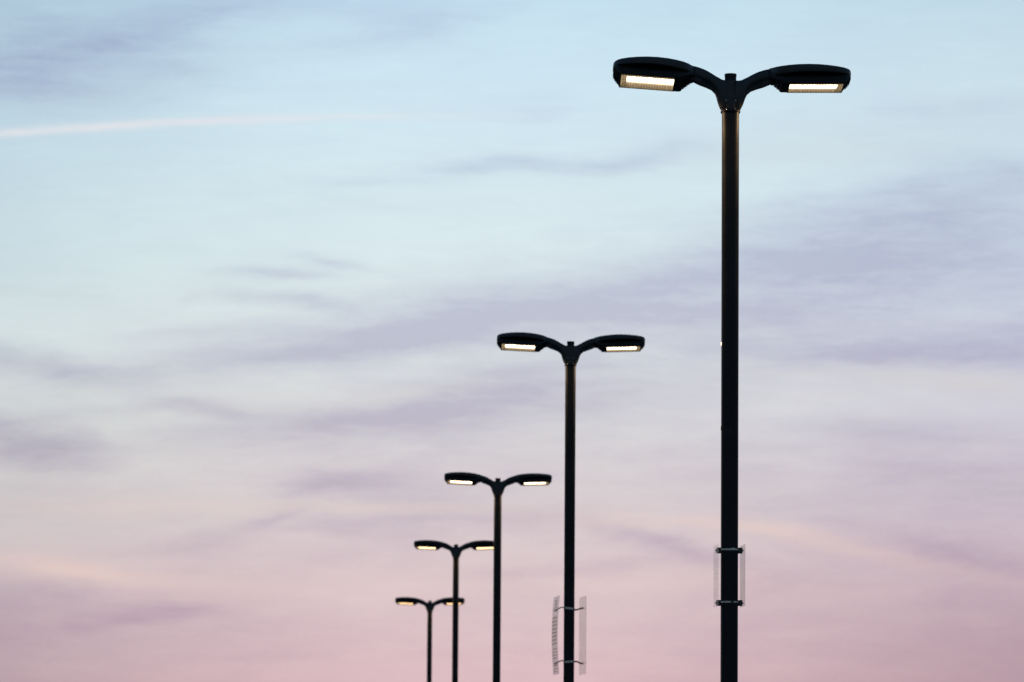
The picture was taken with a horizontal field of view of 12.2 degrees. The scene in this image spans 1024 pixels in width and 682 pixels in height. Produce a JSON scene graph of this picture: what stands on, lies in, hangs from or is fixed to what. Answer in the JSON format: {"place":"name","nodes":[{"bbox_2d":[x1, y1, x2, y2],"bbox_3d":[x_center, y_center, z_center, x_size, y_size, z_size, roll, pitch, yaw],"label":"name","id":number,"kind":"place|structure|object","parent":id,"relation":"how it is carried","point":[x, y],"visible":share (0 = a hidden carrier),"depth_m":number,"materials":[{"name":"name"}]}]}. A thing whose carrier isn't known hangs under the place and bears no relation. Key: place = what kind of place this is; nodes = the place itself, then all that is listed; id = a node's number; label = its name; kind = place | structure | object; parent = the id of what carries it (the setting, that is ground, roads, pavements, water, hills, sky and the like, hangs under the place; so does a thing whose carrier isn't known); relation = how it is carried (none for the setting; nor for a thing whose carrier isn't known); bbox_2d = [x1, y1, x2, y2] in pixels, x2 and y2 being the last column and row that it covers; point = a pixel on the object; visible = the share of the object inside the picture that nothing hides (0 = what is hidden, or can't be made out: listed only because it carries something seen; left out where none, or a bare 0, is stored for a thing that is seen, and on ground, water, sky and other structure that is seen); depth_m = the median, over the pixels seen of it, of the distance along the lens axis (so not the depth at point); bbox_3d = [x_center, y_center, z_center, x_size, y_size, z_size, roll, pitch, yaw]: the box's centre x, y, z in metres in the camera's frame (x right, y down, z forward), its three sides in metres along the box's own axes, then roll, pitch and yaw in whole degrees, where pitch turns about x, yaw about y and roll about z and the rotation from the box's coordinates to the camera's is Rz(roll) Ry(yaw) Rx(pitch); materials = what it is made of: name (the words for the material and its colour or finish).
{"place":"outdoors","nodes":[
{"label":"outdoors","id":0,"kind":"place"},
{"bbox_2d":[0,0,1023,681],"label":"sky","id":1,"kind":"structure","parent":0,"point":[264,263],"materials":[{"name":"blue"}]},
{"label":"ground","id":2,"kind":"structure","parent":0,"visible":0},
{"bbox_2d":[395,597,464,681],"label":"street lamp","id":3,"kind":"object","parent":2,"relation":"on","point":[429,605],"visible":0.98,"depth_m":122.66,"materials":[{"name":"black metal"}]},
{"bbox_2d":[414,540,493,681],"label":"street lamp","id":4,"kind":"object","parent":2,"relation":"on","point":[455,550],"visible":0.91,"depth_m":100.94,"materials":[{"name":"black metal"}]},
{"bbox_2d":[444,472,551,681],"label":"street lamp","id":5,"kind":"object","parent":2,"relation":"on","point":[497,485],"visible":1,"depth_m":79.23,"materials":[{"name":"black metal"}]},
{"bbox_2d":[497,332,644,681],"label":"street lamp","id":6,"kind":"object","parent":2,"relation":"on","point":[570,353],"visible":1,"depth_m":57.52,"materials":[{"name":"black metal"}]},
{"bbox_2d":[554,607,583,664],"bbox_3d":[0.681,3.518,57.349,0.349,0.930,0.633,1,-6,-6],"label":"bracket","id":7,"kind":"object","parent":6,"relation":"attached to","point":[582,608],"visible":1,"depth_m":57.31,"materials":[{"name":"metal"}]},
{"bbox_2d":[613,56,850,681],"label":"street lamp","id":8,"kind":"object","parent":2,"relation":"on","point":[730,92],"visible":1,"depth_m":35.82,"materials":[{"name":"metal"}]},
{"bbox_2d":[715,547,743,605],"bbox_3d":[1.613,1.742,35.627,0.222,0.457,0.304,0,-6,0],"label":"bracket","id":9,"kind":"object","parent":8,"relation":"attached to","point":[719,602],"visible":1,"depth_m":35.58,"materials":[{"name":"metal"}]}
]}

